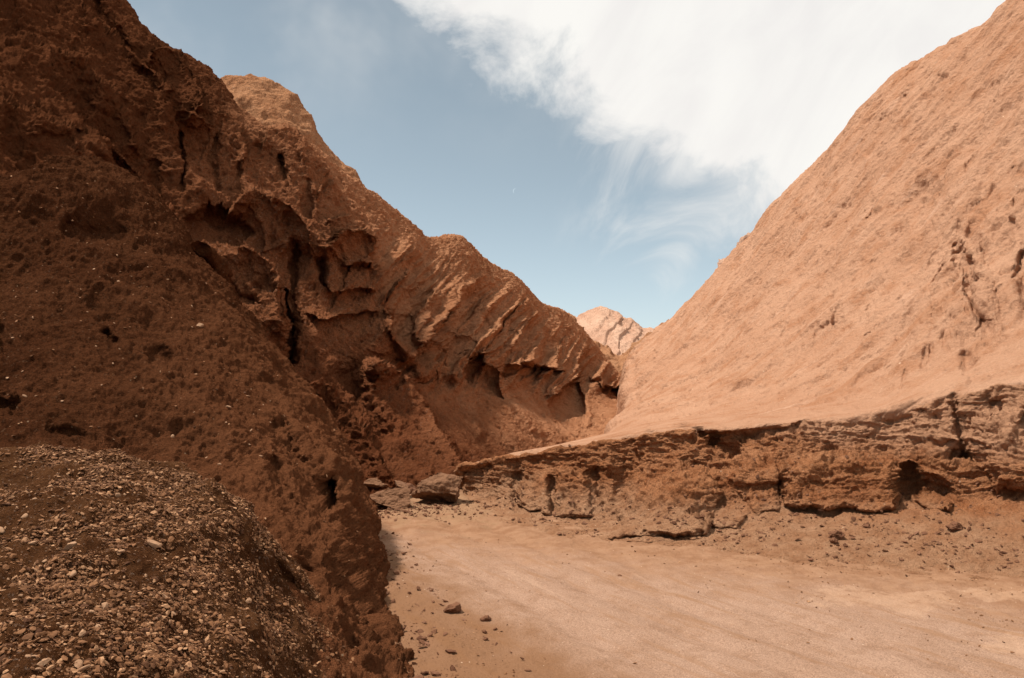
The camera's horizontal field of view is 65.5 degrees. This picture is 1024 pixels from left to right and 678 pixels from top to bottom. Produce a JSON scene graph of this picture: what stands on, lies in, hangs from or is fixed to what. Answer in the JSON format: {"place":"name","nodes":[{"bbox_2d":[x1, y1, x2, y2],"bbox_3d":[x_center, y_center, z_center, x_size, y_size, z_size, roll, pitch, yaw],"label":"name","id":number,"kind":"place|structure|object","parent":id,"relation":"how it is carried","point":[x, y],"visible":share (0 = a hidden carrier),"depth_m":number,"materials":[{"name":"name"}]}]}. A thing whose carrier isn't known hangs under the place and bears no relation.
{"place":"outdoors","nodes":[
{"label":"outdoors","id":0,"kind":"place"},
{"bbox_2d":[0,441,333,677],"bbox_3d":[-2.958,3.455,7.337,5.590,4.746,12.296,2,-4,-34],"label":"mound","id":1,"kind":"object","parent":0,"point":[18,479],"visible":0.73,"depth_m":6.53,"materials":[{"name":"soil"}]},
{"bbox_2d":[37,658,51,665],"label":"stone","id":2,"kind":"object","parent":1,"relation":"on","point":[44,661],"visible":1,"depth_m":4.32,"materials":[{"name":"beige stone"}]},
{"bbox_2d":[63,541,76,550],"bbox_3d":[-3.386,1.590,6.120,0.100,0.064,0.071,0,-3,0],"label":"stone","id":3,"kind":"object","parent":1,"relation":"on","point":[68,546],"visible":0.94,"depth_m":6.09,"materials":[{"name":"beige stone"}]},
{"bbox_2d":[68,570,76,577],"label":"stone","id":4,"kind":"object","parent":1,"relation":"on","point":[73,573],"visible":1,"depth_m":5.77,"materials":[{"name":"beige stone"}]},
{"bbox_2d":[74,659,82,667],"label":"stone","id":5,"kind":"object","parent":1,"relation":"on","point":[79,664],"visible":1,"depth_m":4.46,"materials":[{"name":"beige stone"}]},
{"bbox_2d":[79,629,85,637],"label":"stone","id":6,"kind":"object","parent":1,"relation":"on","point":[82,632],"visible":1,"depth_m":4.69,"materials":[{"name":"beige stone"}]},
{"bbox_2d":[78,664,90,671],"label":"stone","id":7,"kind":"object","parent":1,"relation":"on","point":[84,668],"visible":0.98,"depth_m":4.42,"materials":[{"name":"beige stone"}]},
{"bbox_2d":[101,602,108,609],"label":"stone","id":8,"kind":"object","parent":1,"relation":"on","point":[104,604],"visible":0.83,"depth_m":5.26,"materials":[{"name":"beige stone"}]},
{"bbox_2d":[145,539,161,547],"bbox_3d":[-2.949,1.684,6.549,0.140,0.074,0.071,1,-3,-11],"label":"stone","id":9,"kind":"object","parent":1,"relation":"on","point":[154,544],"visible":1,"depth_m":6.52,"materials":[{"name":"beige stone"}]},
{"bbox_2d":[0,154,414,677],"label":"hillside","id":10,"kind":"structure","parent":0,"point":[302,461],"depth_m":12.96,"materials":[{"name":"red soil"}]},
{"bbox_2d":[2,160,404,677],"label":"scree","id":11,"kind":"structure","parent":10,"relation":"on","point":[322,638],"depth_m":11.08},
{"bbox_2d":[221,73,364,186],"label":"hill","id":12,"kind":"structure","parent":0,"point":[265,101],"depth_m":58.95,"materials":[{"name":"beige stone"}]},
{"bbox_2d":[0,0,620,493],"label":"cliff","id":13,"kind":"structure","parent":0,"point":[410,352],"depth_m":28.78,"materials":[{"name":"stone"}]},
{"bbox_2d":[127,0,1005,327],"label":"sky","id":14,"kind":"structure","parent":0,"point":[636,142],"materials":[{"name":"blue"}]},
{"bbox_2d":[574,306,653,355],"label":"hill","id":15,"kind":"structure","parent":0,"point":[617,333],"depth_m":151.63,"materials":[{"name":"beige stone"}]},
{"bbox_2d":[569,313,668,372],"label":"saddle","id":16,"kind":"object","parent":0,"point":[616,361],"visible":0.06,"depth_m":78.33,"materials":[{"name":"orange stone"}]},
{"bbox_2d":[377,489,1023,677],"bbox_3d":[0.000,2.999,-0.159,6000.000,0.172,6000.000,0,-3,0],"label":"ground","id":17,"kind":"structure","parent":0,"point":[650,603],"depth_m":10.45,"materials":[{"name":"brown sand"}]},
{"bbox_2d":[364,478,407,488],"bbox_3d":[-3.338,3.903,20.884,1.309,0.607,1.051,0,-3,0],"label":"boulder","id":18,"kind":"object","parent":17,"relation":"on","point":[374,482],"visible":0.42,"depth_m":20.60,"materials":[{"name":"brown stone"}]},
{"bbox_2d":[370,487,410,509],"bbox_3d":[-2.942,3.815,18.858,1.190,0.630,0.964,0,-3,0],"label":"boulder","id":19,"kind":"object","parent":17,"relation":"on","point":[396,498],"visible":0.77,"depth_m":18.64,"materials":[{"name":"brown stone"}]},
{"bbox_2d":[406,483,415,493],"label":"boulder","id":20,"kind":"object","parent":17,"relation":"on","point":[411,487],"visible":0.37,"depth_m":21.46,"materials":[{"name":"brown stone"}]},
{"bbox_2d":[411,472,462,502],"bbox_3d":[-1.852,3.690,19.580,1.294,0.803,1.024,0,-3,0],"label":"boulder","id":21,"kind":"object","parent":17,"relation":"on","point":[443,487],"visible":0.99,"depth_m":19.35,"materials":[{"name":"brown stone"}]},
{"bbox_2d":[443,602,461,612],"bbox_3d":[-0.777,3.521,10.391,0.248,0.168,0.220,0,-3,0],"label":"rock","id":22,"kind":"object","parent":17,"relation":"on","point":[455,607],"visible":0.99,"depth_m":10.33,"materials":[{"name":"brown stone"}]},
{"bbox_2d":[378,500,530,677],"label":"rubble","id":23,"kind":"object","parent":17,"relation":"on","point":[421,639],"visible":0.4,"depth_m":12.32,"materials":[{"name":"brown stone"}]},
{"bbox_2d":[480,615,490,620],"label":"rock","id":24,"kind":"object","parent":17,"relation":"on","point":[486,618],"visible":1,"depth_m":9.96,"materials":[{"name":"brown stone"}]},
{"bbox_2d":[391,505,1023,677],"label":"pebbles","id":25,"kind":"object","parent":17,"relation":"on","point":[698,605],"visible":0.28,"depth_m":10.73,"materials":[{"name":"brown stone"}]},
{"bbox_2d":[705,232,749,281],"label":"ridge","id":26,"kind":"structure","parent":0,"point":[741,240],"depth_m":72.50,"materials":[{"name":"beige stone"}]},
{"bbox_2d":[454,383,1023,579],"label":"bank","id":27,"kind":"structure","parent":0,"point":[930,450],"depth_m":15.96,"materials":[{"name":"stone"}]},
{"bbox_2d":[465,400,1023,572],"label":"debris","id":28,"kind":"object","parent":27,"relation":"on","point":[852,537],"visible":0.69,"depth_m":15.05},
{"bbox_2d":[829,537,837,543],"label":"rock","id":29,"kind":"object","parent":27,"relation":"on","point":[832,540],"visible":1,"depth_m":13.86,"materials":[{"name":"brown stone"}]},
{"bbox_2d":[828,530,844,539],"bbox_3d":[5.750,3.476,14.141,0.284,0.199,0.308,0,-3,0],"label":"rock","id":30,"kind":"object","parent":27,"relation":"on","point":[838,535],"visible":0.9,"depth_m":14.03,"materials":[{"name":"brown stone"}]},
{"bbox_2d":[945,521,962,529],"bbox_3d":[7.731,3.284,13.927,0.289,0.198,0.206,0,-3,0],"label":"rock","id":31,"kind":"object","parent":27,"relation":"on","point":[953,525],"visible":1,"depth_m":13.87,"materials":[{"name":"brown stone"}]},
{"bbox_2d":[466,0,1023,461],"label":"canyon wall","id":32,"kind":"structure","parent":0,"point":[870,266],"depth_m":28.09,"materials":[{"name":"orange stone"}]}
]}

